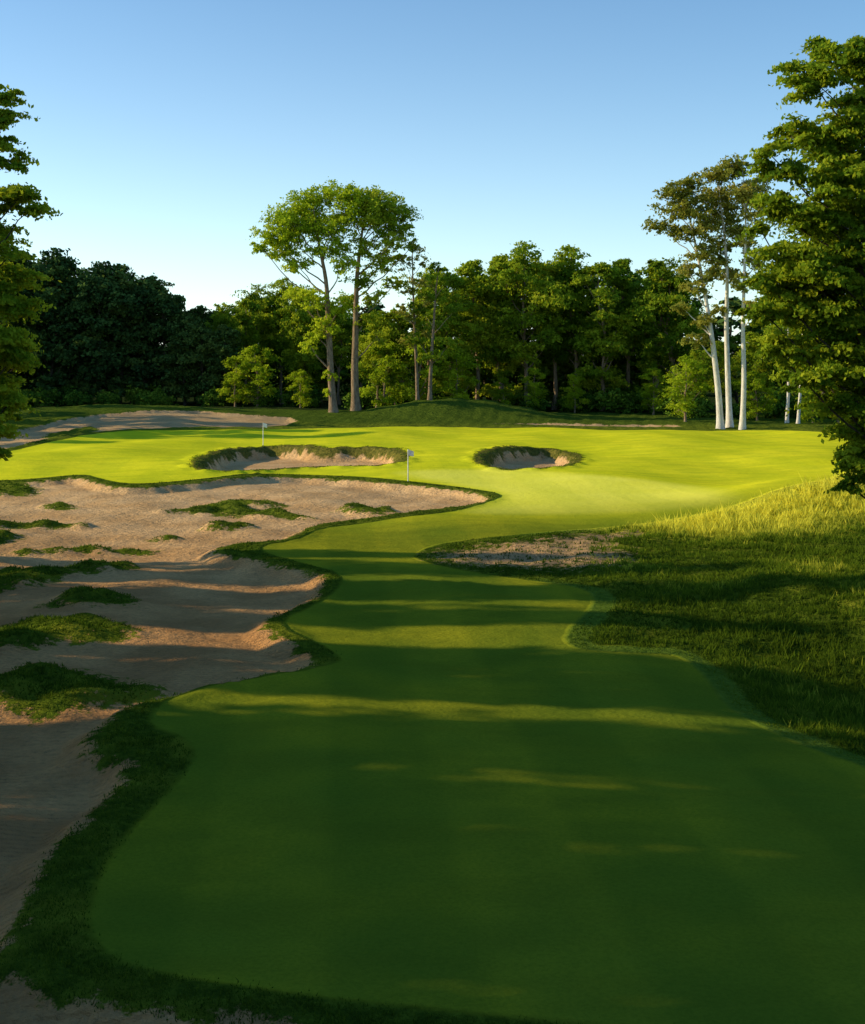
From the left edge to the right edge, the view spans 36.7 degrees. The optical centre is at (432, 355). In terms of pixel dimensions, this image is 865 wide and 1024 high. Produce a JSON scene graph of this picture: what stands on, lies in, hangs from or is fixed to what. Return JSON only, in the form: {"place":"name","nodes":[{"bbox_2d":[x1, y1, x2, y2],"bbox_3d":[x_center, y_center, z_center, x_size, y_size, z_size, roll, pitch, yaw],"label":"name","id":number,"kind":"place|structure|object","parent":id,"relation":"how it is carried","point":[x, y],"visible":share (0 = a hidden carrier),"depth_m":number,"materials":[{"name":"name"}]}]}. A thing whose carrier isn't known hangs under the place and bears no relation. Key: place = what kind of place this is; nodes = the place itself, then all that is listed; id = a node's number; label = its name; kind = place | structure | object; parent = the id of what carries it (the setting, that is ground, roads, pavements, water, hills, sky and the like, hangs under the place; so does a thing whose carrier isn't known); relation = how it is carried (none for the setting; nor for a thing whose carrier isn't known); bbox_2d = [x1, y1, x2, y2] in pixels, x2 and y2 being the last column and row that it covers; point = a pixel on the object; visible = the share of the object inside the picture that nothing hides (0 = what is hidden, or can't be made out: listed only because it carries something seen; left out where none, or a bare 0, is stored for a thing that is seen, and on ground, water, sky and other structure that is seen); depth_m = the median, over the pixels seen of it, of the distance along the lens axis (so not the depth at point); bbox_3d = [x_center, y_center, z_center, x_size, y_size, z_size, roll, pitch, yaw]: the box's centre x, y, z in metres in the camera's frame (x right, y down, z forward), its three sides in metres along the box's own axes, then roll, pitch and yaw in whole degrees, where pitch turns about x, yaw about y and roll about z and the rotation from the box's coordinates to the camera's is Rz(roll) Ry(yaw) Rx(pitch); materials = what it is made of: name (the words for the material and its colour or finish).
{"place":"outdoors","nodes":[
{"label":"outdoors","id":0,"kind":"place"},
{"bbox_2d":[0,371,864,1023],"bbox_3d":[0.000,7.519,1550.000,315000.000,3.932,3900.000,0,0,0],"label":"ground","id":1,"kind":"structure","parent":0,"point":[494,795],"depth_m":28.27,"materials":[{"name":"green plant"}]},
{"bbox_2d":[0,84,62,460],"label":"beech tree","id":2,"kind":"object","parent":1,"relation":"on","point":[15,279],"visible":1,"depth_m":47.02,"materials":[{"name":"green plant"}]},
{"bbox_2d":[0,247,246,405],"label":"dark forest","id":3,"kind":"object","parent":1,"relation":"on","point":[106,327],"visible":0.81,"depth_m":214.56,"materials":[{"name":"green plant"}]},
{"bbox_2d":[248,176,366,412],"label":"tall ash tree","id":4,"kind":"object","parent":1,"relation":"on","point":[307,221],"visible":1,"depth_m":171.14,"materials":[{"name":"green plant"}]},
{"bbox_2d":[338,185,423,410],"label":"tall ash tree","id":5,"kind":"object","parent":1,"relation":"on","point":[377,214],"visible":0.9,"depth_m":173.27,"materials":[{"name":"green plant"}]},
{"bbox_2d":[408,450,413,481],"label":"golf flag","id":6,"kind":"object","parent":1,"relation":"on","point":[410,453],"visible":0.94,"depth_m":85.69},
{"bbox_2d":[391,241,437,399],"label":"slender ash tree","id":7,"kind":"object","parent":1,"relation":"on","point":[411,290],"visible":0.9,"depth_m":175.63,"materials":[{"name":"green plant"}]},
{"bbox_2d":[0,439,864,1023],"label":"rough grass","id":8,"kind":"structure","parent":1,"relation":"on","point":[762,521],"depth_m":41.30,"materials":[{"name":"green plant"}]},
{"bbox_2d":[5,332,864,422],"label":"undergrowth","id":9,"kind":"object","parent":1,"relation":"on","point":[686,403],"visible":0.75,"depth_m":187.31,"materials":[{"name":"green plant"}]},
{"bbox_2d":[402,262,467,399],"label":"slender ash tree","id":10,"kind":"object","parent":1,"relation":"on","point":[440,327],"visible":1,"depth_m":172.74,"materials":[{"name":"green plant"}]},
{"bbox_2d":[204,240,864,411],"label":"woodland","id":11,"kind":"object","parent":1,"relation":"on","point":[619,320],"visible":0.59,"depth_m":192.85,"materials":[{"name":"green plant"}]},
{"bbox_2d":[269,296,802,396],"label":"distant forest","id":12,"kind":"object","parent":1,"relation":"on","point":[734,303],"visible":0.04,"depth_m":262.31,"materials":[{"name":"green plant"}]},
{"bbox_2d":[641,175,727,428],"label":"birch tree","id":13,"kind":"object","parent":1,"relation":"on","point":[682,204],"visible":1,"depth_m":148.39,"materials":[{"name":"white plant"}]},
{"bbox_2d":[691,152,748,427],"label":"birch tree","id":14,"kind":"object","parent":1,"relation":"on","point":[718,176],"visible":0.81,"depth_m":149.82,"materials":[{"name":"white plant"}]},
{"bbox_2d":[719,159,777,429],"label":"birch tree","id":15,"kind":"object","parent":1,"relation":"on","point":[744,191],"visible":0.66,"depth_m":147.78,"materials":[{"name":"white plant"}]},
{"bbox_2d":[763,320,796,422],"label":"birch tree","id":16,"kind":"object","parent":1,"relation":"on","point":[771,327],"visible":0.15,"depth_m":157.69,"materials":[{"name":"white plant"}]},
{"bbox_2d":[777,323,802,423],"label":"birch tree","id":17,"kind":"object","parent":1,"relation":"on","point":[798,416],"visible":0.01,"depth_m":155.74,"materials":[{"name":"white plant"}]},
{"bbox_2d":[722,32,864,498],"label":"beech tree","id":18,"kind":"object","parent":1,"relation":"on","point":[812,290],"visible":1,"depth_m":44.69,"materials":[{"name":"green plant"}]},
{"bbox_2d":[0,0,864,346],"label":"sky","id":19,"kind":"structure","parent":0,"point":[164,132],"materials":[{"name":"blue"}]}
]}

